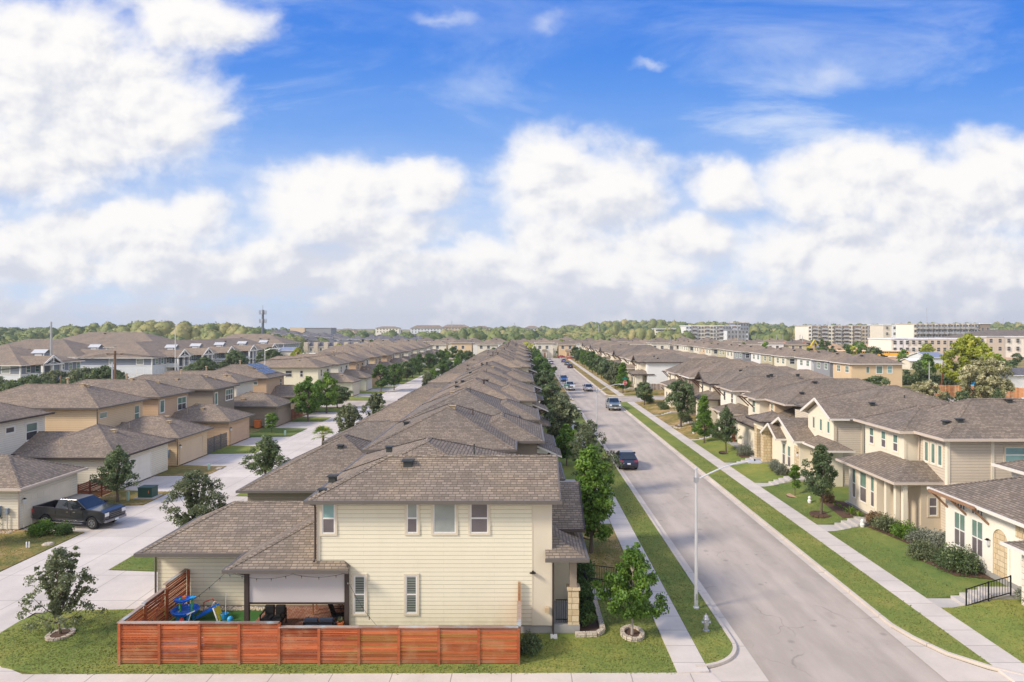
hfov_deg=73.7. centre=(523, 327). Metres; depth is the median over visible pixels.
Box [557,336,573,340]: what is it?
house
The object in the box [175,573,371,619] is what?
string lights
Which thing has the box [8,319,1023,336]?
woods
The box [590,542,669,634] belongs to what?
tree
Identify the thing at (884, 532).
planting bed
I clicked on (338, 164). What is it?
sky
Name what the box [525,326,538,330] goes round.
hilltop building
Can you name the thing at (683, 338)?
house
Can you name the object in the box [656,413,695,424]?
lawn
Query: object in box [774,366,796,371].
garage
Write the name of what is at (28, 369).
window
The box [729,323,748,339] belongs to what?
office building
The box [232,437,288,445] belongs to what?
driveway
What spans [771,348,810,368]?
house
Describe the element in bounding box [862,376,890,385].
tree
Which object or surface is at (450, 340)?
house
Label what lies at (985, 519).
house
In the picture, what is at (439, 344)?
house
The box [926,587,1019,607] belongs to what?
path
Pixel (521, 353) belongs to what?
house
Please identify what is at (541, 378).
tree
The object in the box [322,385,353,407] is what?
tree
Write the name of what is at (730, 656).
kerb
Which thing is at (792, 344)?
house
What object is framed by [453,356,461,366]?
tree
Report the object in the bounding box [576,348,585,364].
tree
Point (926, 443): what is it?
window
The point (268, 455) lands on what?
tree
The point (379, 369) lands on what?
tree
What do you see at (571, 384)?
pickup truck
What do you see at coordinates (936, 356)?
shed
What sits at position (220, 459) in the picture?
driveway
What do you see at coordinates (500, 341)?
house
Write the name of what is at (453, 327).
hilltop building
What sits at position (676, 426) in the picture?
stone ring
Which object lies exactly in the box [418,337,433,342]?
house
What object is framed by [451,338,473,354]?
house
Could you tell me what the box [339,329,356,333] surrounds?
hilltop building
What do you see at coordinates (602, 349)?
house
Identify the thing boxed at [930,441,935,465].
window
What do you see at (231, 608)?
pebbles
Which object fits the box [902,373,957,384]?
bush
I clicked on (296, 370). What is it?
house
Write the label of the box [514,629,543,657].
bush
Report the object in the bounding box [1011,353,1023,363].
tree
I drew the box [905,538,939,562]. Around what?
bush
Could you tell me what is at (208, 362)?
tree
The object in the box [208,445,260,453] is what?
lawn
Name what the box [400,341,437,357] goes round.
house
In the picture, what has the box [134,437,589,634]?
house
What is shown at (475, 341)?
house
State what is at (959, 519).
window
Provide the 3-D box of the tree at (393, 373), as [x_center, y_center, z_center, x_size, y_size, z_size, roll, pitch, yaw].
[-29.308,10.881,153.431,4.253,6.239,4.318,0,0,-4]
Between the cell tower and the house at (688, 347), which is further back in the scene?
the cell tower
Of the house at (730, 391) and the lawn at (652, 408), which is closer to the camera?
the house at (730, 391)
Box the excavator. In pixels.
[806,340,818,349]
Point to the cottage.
(1017, 379)
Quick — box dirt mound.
[818,342,843,349]
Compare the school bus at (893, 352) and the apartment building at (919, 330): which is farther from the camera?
the apartment building at (919, 330)
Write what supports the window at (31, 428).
in the house at (23, 433)
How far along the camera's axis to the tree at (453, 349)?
289.47 m
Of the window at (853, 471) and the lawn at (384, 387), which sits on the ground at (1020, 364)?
the lawn at (384, 387)
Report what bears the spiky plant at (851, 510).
on the planting bed at (839, 511)
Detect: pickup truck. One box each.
[32,494,126,528]
[564,381,574,390]
[605,397,620,409]
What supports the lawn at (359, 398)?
on the ground at (1020, 364)
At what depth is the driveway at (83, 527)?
48.54 m
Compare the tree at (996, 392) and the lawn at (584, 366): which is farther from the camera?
the lawn at (584, 366)
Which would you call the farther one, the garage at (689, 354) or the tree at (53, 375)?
the garage at (689, 354)
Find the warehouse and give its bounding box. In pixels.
[290,328,335,333]
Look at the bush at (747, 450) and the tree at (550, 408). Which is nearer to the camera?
the bush at (747, 450)
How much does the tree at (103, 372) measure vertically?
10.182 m
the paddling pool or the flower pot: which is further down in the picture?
the paddling pool
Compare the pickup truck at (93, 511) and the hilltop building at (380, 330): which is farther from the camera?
the hilltop building at (380, 330)
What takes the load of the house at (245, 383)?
on the ground at (1020, 364)
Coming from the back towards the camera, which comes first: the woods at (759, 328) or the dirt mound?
the woods at (759, 328)
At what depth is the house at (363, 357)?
176.18 m
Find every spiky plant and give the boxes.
[844,505,856,514]
[853,510,864,516]
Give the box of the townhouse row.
[304,342,363,352]
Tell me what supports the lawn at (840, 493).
on the ground at (1020, 364)
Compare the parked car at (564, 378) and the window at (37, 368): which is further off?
the parked car at (564, 378)
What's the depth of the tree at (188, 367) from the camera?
178.61 m
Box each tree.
[0,376,8,391]
[0,379,22,390]
[15,545,108,633]
[17,374,56,384]
[36,369,68,383]
[58,378,75,383]
[62,366,91,381]
[78,365,128,380]
[89,445,140,501]
[109,375,125,378]
[159,469,228,527]
[182,363,201,370]
[189,356,220,370]
[218,349,248,367]
[238,434,290,475]
[256,347,282,359]
[264,412,279,432]
[290,347,301,355]
[290,376,323,421]
[311,425,332,444]
[314,372,337,412]
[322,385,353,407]
[333,403,362,432]
[360,392,385,415]
[371,363,390,391]
[387,363,402,389]
[392,363,406,378]
[400,361,414,380]
[408,357,420,377]
[415,353,425,374]
[421,371,433,386]
[423,352,435,370]
[426,353,438,364]
[429,368,439,378]
[435,349,446,362]
[435,359,449,374]
[442,349,451,359]
[446,360,455,371]
[448,346,457,360]
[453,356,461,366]
[455,350,467,362]
[464,350,474,360]
[523,341,532,351]
[530,346,541,354]
[531,352,541,359]
[532,354,540,366]
[532,357,550,376]
[533,370,557,391]
[536,362,556,384]
[540,384,561,404]
[542,398,584,446]
[543,404,559,428]
[547,392,575,419]
[555,423,579,465]
[566,419,624,478]
[570,346,578,359]
[572,349,580,360]
[574,444,615,552]
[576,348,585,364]
[579,351,584,364]
[582,350,592,366]
[584,351,594,372]
[589,354,600,374]
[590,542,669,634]
[592,357,605,377]
[598,359,611,379]
[599,361,619,379]
[603,363,622,387]
[613,362,631,392]
[634,382,653,404]
[663,379,696,426]
[691,394,716,442]
[709,405,743,452]
[788,464,800,488]
[799,443,837,513]
[819,339,824,349]
[819,341,834,350]
[827,348,836,352]
[844,345,857,354]
[845,345,850,353]
[852,341,859,346]
[857,346,861,353]
[859,342,867,349]
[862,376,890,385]
[865,346,883,354]
[896,349,908,362]
[903,361,932,378]
[910,379,947,398]
[917,353,937,373]
[920,343,936,351]
[935,333,1002,383]
[938,391,956,401]
[954,390,970,399]
[957,356,1014,397]
[990,387,1005,397]
[1005,360,1019,367]
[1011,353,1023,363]
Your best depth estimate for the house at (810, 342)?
345.08 m
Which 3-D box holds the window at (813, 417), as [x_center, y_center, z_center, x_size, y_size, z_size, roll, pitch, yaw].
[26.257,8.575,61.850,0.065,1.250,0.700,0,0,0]
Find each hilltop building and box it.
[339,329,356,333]
[375,326,400,335]
[410,325,444,333]
[443,325,469,330]
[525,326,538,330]
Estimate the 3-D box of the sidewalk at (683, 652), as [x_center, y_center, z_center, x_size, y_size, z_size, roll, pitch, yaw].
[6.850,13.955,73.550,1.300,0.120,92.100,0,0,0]
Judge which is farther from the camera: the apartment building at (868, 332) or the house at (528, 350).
the apartment building at (868, 332)
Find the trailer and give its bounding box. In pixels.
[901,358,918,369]
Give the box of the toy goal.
[203,598,216,610]
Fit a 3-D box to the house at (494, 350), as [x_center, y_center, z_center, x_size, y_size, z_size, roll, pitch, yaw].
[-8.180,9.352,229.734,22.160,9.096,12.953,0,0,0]
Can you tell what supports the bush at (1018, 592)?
on the lawn at (988, 628)
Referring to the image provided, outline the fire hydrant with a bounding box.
[701,613,710,631]
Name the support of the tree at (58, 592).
on the lawn at (569, 469)
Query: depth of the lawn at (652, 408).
116.54 m
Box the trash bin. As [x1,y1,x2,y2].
[254,420,260,427]
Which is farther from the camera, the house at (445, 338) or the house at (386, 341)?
the house at (445, 338)
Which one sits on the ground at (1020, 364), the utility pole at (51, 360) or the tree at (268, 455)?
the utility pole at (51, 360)
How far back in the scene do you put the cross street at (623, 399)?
135.09 m
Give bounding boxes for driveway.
[21,505,142,531]
[35,570,157,612]
[124,475,204,491]
[183,453,253,465]
[214,496,247,508]
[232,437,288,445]
[275,421,322,427]
[303,412,336,416]
[355,393,382,396]
[368,388,393,390]
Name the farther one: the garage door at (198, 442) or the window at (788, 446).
the garage door at (198, 442)
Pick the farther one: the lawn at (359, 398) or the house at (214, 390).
the lawn at (359, 398)
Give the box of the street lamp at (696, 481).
[693,459,761,608]
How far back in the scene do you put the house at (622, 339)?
345.76 m
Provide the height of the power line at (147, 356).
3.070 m
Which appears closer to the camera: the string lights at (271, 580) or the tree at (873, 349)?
the string lights at (271, 580)
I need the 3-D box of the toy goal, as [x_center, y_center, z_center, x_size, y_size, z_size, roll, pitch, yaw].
[-15.278,13.563,33.249,0.733,0.734,0.170,0,0,0]
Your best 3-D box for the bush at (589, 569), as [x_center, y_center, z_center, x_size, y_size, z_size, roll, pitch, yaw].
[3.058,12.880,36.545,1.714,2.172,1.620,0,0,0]
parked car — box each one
[559,375,567,380]
[582,384,592,390]
[613,450,637,468]
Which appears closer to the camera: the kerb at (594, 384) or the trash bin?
the trash bin
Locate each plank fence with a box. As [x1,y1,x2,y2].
[637,384,663,389]
[911,384,1023,397]
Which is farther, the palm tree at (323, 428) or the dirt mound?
the dirt mound
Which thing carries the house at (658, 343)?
on the ground at (1020, 364)
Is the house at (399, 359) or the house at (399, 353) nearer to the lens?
the house at (399, 359)
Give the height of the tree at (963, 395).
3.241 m
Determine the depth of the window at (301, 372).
135.99 m
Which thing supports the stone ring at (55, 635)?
on the lawn at (569, 469)
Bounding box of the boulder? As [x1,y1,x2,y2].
[42,542,54,545]
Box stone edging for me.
[575,599,604,636]
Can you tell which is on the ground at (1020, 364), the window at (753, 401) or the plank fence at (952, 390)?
the plank fence at (952, 390)
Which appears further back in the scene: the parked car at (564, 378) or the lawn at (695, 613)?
the parked car at (564, 378)
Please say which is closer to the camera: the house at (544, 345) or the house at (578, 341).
the house at (544, 345)
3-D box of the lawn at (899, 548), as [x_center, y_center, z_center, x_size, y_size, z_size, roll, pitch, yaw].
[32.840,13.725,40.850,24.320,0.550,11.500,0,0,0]
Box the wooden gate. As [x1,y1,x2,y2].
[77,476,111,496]
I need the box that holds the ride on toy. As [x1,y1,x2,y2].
[175,611,194,629]
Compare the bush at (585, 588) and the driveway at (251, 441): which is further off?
the driveway at (251, 441)
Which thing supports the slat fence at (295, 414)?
on the ground at (1020, 364)
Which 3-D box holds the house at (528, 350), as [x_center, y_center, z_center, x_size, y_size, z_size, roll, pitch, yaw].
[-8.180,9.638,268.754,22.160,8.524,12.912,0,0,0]
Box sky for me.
[0,0,1023,328]
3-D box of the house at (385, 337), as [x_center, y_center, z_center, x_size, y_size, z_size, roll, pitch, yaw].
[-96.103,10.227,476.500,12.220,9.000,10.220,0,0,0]
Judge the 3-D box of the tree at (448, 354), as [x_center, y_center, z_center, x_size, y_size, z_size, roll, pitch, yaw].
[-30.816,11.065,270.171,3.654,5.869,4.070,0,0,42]
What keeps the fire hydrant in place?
on the lawn at (695, 613)
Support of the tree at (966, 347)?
on the ground at (1020, 364)
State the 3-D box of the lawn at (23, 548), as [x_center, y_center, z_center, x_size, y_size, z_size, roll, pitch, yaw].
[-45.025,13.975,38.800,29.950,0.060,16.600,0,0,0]
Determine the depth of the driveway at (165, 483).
61.72 m
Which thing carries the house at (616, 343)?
on the ground at (1020, 364)
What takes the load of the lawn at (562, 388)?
on the ground at (1020, 364)
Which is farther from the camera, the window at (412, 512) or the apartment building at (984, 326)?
the apartment building at (984, 326)
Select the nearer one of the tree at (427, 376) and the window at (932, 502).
the window at (932, 502)
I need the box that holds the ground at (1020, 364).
[0,328,1023,681]
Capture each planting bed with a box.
[580,612,598,631]
[824,501,866,517]
[866,525,940,545]
[910,554,992,578]
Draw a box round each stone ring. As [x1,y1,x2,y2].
[45,627,75,640]
[620,624,643,641]
[673,425,684,428]
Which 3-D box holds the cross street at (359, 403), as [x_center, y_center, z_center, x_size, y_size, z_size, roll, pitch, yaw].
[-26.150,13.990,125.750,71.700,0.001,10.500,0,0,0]
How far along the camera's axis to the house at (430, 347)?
295.17 m
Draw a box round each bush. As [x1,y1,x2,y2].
[24,518,55,537]
[52,520,74,536]
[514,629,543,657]
[577,559,595,584]
[577,576,593,591]
[579,585,594,600]
[579,590,594,611]
[579,600,597,626]
[659,403,669,409]
[682,416,692,422]
[690,420,703,427]
[735,444,753,455]
[767,459,779,470]
[771,462,786,469]
[774,464,789,475]
[819,493,835,502]
[864,510,885,524]
[867,512,900,531]
[889,519,920,539]
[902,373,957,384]
[904,526,938,545]
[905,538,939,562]
[924,528,945,548]
[930,542,985,577]
[1012,586,1023,601]
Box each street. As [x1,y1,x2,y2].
[320,401,578,406]
[551,359,946,681]
[607,397,663,401]
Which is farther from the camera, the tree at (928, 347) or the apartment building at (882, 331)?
the apartment building at (882, 331)
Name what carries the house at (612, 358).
on the ground at (1020, 364)
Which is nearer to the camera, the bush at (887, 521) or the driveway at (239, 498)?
the bush at (887, 521)
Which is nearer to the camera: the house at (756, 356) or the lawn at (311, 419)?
the lawn at (311, 419)
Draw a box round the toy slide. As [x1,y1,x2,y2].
[196,603,222,620]
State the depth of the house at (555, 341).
345.00 m
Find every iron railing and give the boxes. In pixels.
[583,568,621,598]
[584,563,616,581]
[965,575,1011,605]
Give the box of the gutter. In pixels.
[555,368,1011,681]
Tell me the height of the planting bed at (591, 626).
0.001 m
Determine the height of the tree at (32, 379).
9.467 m
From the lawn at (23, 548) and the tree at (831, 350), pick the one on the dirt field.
the tree at (831, 350)
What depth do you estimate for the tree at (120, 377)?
139.62 m
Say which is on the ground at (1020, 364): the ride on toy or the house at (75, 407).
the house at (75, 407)
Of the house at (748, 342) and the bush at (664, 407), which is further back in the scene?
the house at (748, 342)
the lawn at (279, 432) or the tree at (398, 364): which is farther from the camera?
the tree at (398, 364)
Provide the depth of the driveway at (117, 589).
36.35 m
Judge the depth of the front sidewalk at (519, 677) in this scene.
27.21 m
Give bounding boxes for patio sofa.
[260,605,286,628]
[303,616,337,636]
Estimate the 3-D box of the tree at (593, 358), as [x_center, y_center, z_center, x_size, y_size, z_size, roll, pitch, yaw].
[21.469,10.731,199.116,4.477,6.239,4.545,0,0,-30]
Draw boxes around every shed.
[278,347,302,355]
[907,352,945,366]
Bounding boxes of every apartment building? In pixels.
[0,345,83,380]
[4,339,106,358]
[62,332,173,348]
[74,338,279,378]
[218,333,300,349]
[679,325,740,340]
[723,330,747,340]
[794,325,867,345]
[867,325,869,343]
[870,325,895,337]
[896,323,979,337]
[979,323,990,330]
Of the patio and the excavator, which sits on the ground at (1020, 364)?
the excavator
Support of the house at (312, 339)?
on the ground at (1020, 364)
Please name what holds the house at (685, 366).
on the ground at (1020, 364)
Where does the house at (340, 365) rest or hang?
on the ground at (1020, 364)
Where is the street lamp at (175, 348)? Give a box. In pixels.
[175,327,175,370]
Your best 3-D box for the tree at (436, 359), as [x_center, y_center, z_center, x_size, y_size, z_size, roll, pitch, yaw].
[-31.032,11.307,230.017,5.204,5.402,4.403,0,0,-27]
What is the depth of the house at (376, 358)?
187.33 m
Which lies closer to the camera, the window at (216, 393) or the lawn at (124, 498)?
the lawn at (124, 498)
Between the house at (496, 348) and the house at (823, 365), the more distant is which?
the house at (496, 348)
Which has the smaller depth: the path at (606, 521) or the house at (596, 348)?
the path at (606, 521)
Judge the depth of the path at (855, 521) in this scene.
47.44 m
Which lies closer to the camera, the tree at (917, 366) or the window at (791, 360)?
the tree at (917, 366)
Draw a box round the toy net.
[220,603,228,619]
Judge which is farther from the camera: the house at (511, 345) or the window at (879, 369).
the house at (511, 345)
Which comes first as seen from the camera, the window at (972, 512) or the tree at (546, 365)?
the window at (972, 512)
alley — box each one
[0,407,371,673]
[382,360,464,400]
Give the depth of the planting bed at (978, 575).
37.44 m
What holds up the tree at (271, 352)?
on the ground at (1020, 364)
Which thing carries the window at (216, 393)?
in the house at (214, 390)
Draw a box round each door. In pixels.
[23,478,71,527]
[120,452,150,487]
[179,435,203,464]
[230,420,248,444]
[277,406,289,425]
[353,383,358,395]
[367,379,371,389]
[900,489,900,519]
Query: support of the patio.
on the lawn at (569, 469)
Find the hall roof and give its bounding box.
[936,330,1023,337]
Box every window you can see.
[1,366,9,373]
[5,425,15,434]
[25,421,37,441]
[26,366,30,372]
[35,365,39,371]
[99,410,107,419]
[134,404,139,418]
[136,359,143,364]
[160,399,164,413]
[177,395,186,410]
[215,392,217,404]
[225,388,232,400]
[285,370,292,376]
[299,370,303,376]
[320,505,336,535]
[352,573,366,615]
[404,573,418,615]
[405,505,419,534]
[431,505,457,534]
[468,505,489,534]
[752,400,755,413]
[782,442,785,464]
[787,444,790,467]
[789,358,794,363]
[812,415,815,429]
[819,417,822,431]
[826,419,830,434]
[845,365,848,372]
[851,467,856,499]
[859,471,866,504]
[868,426,874,445]
[870,475,874,508]
[876,366,882,373]
[880,429,886,449]
[887,366,892,372]
[892,432,898,453]
[923,439,929,463]
[927,496,938,516]
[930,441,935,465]
[936,443,942,467]
[954,502,965,510]
[954,511,965,548]
[971,509,982,516]
[971,518,982,557]
[1003,446,1023,461]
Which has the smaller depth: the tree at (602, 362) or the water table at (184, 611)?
the water table at (184, 611)
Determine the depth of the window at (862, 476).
49.73 m
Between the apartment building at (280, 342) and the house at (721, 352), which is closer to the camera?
the house at (721, 352)
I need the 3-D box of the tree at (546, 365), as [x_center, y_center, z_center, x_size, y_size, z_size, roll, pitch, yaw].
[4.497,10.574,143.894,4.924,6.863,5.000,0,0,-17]
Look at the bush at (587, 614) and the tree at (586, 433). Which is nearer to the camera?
the bush at (587, 614)
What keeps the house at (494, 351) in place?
on the lawn
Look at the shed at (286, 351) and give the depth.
300.00 m
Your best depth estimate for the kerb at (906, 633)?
35.10 m
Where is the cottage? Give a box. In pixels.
[1000,368,1023,387]
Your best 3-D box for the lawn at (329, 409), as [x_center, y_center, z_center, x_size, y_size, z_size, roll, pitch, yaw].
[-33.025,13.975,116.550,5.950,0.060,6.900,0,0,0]
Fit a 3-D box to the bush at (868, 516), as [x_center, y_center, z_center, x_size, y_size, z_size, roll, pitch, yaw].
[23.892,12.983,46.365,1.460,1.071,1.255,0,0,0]
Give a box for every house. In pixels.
[0,377,213,465]
[0,402,175,490]
[0,454,88,529]
[72,373,254,444]
[134,369,295,426]
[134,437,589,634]
[162,366,257,396]
[214,360,314,414]
[236,403,564,500]
[259,353,362,395]
[272,330,289,334]
[288,331,302,335]
[295,351,371,390]
[306,333,320,336]
[306,336,318,341]
[315,349,382,385]
[319,334,334,338]
[319,345,353,351]
[322,387,555,453]
[324,347,390,370]
[335,336,351,340]
[336,339,349,341]
[341,346,400,376]
[346,344,360,347]
[351,336,363,341]
[354,345,400,363]
[355,343,370,345]
[356,377,550,431]
[361,344,413,367]
[363,336,377,341]
[372,343,411,359]
[380,336,392,339]
[380,369,546,413]
[381,339,395,343]
[382,344,424,365]
[392,341,426,354]
[394,338,407,342]
[398,344,426,362]
[398,362,543,402]
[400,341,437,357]
[408,341,444,353]
[408,361,540,393]
[411,340,439,358]
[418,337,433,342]
[427,352,536,383]
[428,339,448,350]
[436,352,534,377]
[440,336,456,340]
[443,351,534,373]
[444,338,455,352]
[450,348,532,369]
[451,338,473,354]
[455,345,533,366]
[459,346,532,364]
[464,343,531,361]
[466,342,531,360]
[470,338,481,354]
[473,343,529,356]
[476,339,498,353]
[476,344,530,357]
[479,341,530,354]
[480,341,529,352]
[494,338,506,346]
[524,339,536,347]
[534,338,553,357]
[550,339,561,355]
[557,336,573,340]
[557,340,577,355]
[571,339,584,347]
[580,340,593,348]
[583,341,602,352]
[586,341,613,350]
[589,343,609,350]
[592,343,613,353]
[595,342,629,356]
[599,344,624,357]
[602,345,636,360]
[607,348,626,360]
[612,345,661,364]
[614,337,630,342]
[617,348,659,364]
[624,351,667,380]
[627,340,646,344]
[628,352,690,387]
[646,338,668,348]
[659,357,727,406]
[669,340,684,350]
[672,336,689,339]
[675,359,755,415]
[678,340,692,350]
[681,341,702,352]
[692,366,795,422]
[694,341,708,353]
[698,342,717,353]
[704,342,728,356]
[710,374,808,438]
[717,343,738,356]
[718,340,736,343]
[724,344,747,358]
[727,378,878,462]
[728,337,743,342]
[733,345,763,360]
[737,340,760,345]
[748,346,775,363]
[758,338,783,348]
[760,347,790,364]
[760,385,948,486]
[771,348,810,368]
[784,340,807,349]
[794,350,831,370]
[797,339,814,351]
[810,351,852,376]
[830,353,906,386]
[835,397,1023,534]
[927,459,1023,604]
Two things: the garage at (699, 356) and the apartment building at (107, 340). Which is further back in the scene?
the apartment building at (107, 340)
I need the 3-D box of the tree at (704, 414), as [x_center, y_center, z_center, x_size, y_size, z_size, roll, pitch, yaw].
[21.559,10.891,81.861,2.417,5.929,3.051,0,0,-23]
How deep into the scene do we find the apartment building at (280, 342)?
324.51 m
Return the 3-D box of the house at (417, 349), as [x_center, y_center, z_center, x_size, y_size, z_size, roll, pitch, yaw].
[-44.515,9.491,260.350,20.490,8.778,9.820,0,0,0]
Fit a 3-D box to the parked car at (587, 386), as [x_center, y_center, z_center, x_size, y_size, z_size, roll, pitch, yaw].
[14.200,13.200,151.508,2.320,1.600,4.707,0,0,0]
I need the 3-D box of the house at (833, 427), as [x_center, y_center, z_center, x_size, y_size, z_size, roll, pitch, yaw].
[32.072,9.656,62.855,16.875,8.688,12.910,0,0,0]
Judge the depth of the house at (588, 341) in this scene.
322.27 m
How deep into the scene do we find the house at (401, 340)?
350.16 m
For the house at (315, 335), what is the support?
on the ground at (1020, 364)
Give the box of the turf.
[125,610,263,661]
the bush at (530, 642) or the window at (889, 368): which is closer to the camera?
the bush at (530, 642)
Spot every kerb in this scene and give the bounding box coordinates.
[573,367,615,395]
[577,408,736,668]
[620,401,1023,674]
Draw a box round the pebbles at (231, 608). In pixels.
[199,606,264,610]
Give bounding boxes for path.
[560,479,576,481]
[590,586,611,599]
[600,519,610,523]
[669,421,694,425]
[726,457,760,464]
[755,476,805,486]
[818,516,880,530]
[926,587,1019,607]
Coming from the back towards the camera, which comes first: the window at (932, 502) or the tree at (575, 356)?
the tree at (575, 356)
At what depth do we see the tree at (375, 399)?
97.56 m
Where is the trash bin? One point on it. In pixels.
(257, 423)
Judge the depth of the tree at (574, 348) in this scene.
283.49 m
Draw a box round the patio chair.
[328,604,343,624]
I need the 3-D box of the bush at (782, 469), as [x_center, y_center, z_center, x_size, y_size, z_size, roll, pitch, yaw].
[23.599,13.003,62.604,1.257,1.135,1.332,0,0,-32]
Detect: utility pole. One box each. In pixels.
[50,322,52,370]
[107,351,122,378]
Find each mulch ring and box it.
[786,493,796,497]
[809,511,831,517]
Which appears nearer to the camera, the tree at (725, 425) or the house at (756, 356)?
the tree at (725, 425)
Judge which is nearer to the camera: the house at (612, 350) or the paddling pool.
the paddling pool
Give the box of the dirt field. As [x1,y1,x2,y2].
[886,356,1019,360]
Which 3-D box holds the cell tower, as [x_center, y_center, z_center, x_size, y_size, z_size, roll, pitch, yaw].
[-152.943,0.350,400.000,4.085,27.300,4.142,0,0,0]
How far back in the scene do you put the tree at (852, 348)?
281.33 m
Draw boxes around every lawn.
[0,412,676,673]
[0,530,83,571]
[96,490,168,504]
[110,555,157,571]
[154,465,225,475]
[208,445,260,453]
[236,493,247,495]
[249,428,306,436]
[289,417,330,421]
[317,397,369,399]
[317,407,342,411]
[360,391,386,392]
[372,386,397,387]
[387,360,452,383]
[554,376,569,398]
[566,359,617,395]
[571,359,636,389]
[574,409,731,667]
[582,525,630,585]
[619,389,663,395]
[621,402,990,664]
[635,400,676,414]
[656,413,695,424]
[671,423,714,438]
[692,437,751,462]
[730,463,788,482]
[762,482,853,524]
[827,525,1007,597]
[942,599,1023,662]
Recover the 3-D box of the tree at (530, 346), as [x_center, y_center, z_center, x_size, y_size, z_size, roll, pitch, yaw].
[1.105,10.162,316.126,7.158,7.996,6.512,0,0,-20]
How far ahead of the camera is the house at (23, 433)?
60.50 m
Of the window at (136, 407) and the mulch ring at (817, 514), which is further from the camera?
the window at (136, 407)
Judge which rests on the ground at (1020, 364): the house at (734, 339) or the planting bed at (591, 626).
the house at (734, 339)
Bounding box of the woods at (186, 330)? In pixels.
[0,319,1023,352]
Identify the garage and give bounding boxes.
[652,328,675,334]
[682,353,697,356]
[688,354,707,358]
[756,363,776,366]
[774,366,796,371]
[788,369,832,378]
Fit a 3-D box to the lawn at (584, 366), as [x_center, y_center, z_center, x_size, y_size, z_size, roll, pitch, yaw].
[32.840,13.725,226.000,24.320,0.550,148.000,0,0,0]
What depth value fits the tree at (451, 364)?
195.35 m
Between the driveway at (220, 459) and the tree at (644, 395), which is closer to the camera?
the driveway at (220, 459)
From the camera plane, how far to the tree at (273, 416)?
90.23 m
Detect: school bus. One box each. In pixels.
[869,350,888,356]
[885,350,908,356]
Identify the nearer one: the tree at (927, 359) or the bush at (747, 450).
the bush at (747, 450)
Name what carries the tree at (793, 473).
on the lawn at (840, 493)
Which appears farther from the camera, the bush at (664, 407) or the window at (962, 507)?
the bush at (664, 407)
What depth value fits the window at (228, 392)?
92.87 m
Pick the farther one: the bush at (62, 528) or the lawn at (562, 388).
the lawn at (562, 388)
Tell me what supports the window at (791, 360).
in the house at (786, 358)
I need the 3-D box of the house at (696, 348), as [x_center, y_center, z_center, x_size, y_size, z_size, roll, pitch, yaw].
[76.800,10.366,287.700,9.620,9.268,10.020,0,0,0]
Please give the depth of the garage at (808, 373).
148.07 m
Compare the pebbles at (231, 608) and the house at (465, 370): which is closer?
the pebbles at (231, 608)
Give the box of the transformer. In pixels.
[133,485,161,498]
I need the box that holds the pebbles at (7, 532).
[0,530,15,533]
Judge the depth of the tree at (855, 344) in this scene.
360.11 m
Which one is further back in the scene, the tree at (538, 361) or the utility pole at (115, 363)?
the tree at (538, 361)
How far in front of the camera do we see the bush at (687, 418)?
97.21 m
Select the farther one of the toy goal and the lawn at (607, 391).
the lawn at (607, 391)
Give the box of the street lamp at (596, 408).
[596,383,623,440]
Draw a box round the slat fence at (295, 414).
[291,409,302,419]
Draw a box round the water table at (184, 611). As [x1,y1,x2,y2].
[170,595,199,620]
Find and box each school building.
[867,338,959,356]
[975,336,1023,356]
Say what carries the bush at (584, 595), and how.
on the planting bed at (591, 626)
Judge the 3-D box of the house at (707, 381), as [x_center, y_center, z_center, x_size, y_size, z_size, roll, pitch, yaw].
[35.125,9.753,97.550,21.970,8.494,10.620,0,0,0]
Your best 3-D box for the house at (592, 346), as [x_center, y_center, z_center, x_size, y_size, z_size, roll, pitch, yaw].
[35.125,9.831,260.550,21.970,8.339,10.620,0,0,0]
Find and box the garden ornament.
[860,519,864,526]
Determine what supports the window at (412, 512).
in the house at (429, 531)
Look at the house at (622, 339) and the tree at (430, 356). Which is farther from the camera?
the house at (622, 339)
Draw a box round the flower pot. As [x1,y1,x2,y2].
[336,617,343,631]
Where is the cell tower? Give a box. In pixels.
[259,310,266,333]
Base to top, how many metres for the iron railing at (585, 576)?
1.350 m
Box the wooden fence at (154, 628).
[117,569,520,664]
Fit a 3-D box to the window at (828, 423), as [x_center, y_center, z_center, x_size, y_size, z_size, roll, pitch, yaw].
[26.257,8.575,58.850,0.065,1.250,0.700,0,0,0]
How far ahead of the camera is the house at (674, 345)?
321.25 m
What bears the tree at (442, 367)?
on the lawn
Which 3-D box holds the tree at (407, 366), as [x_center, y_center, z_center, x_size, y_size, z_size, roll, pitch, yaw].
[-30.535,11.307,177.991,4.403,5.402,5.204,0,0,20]
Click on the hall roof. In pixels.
(1000, 333)
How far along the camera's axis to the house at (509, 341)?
293.40 m
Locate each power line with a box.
[1,353,332,369]
[4,353,337,369]
[6,353,341,369]
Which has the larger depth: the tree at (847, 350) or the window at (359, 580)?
the tree at (847, 350)
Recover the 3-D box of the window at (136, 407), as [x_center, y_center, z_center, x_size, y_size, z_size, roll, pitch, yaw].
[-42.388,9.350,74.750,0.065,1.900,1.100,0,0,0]
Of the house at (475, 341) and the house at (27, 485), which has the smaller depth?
the house at (27, 485)
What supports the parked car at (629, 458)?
on the street at (788, 615)
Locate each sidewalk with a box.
[0,673,720,681]
[568,359,624,395]
[572,421,708,673]
[628,402,1023,681]
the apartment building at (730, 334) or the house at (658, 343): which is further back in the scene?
the apartment building at (730, 334)

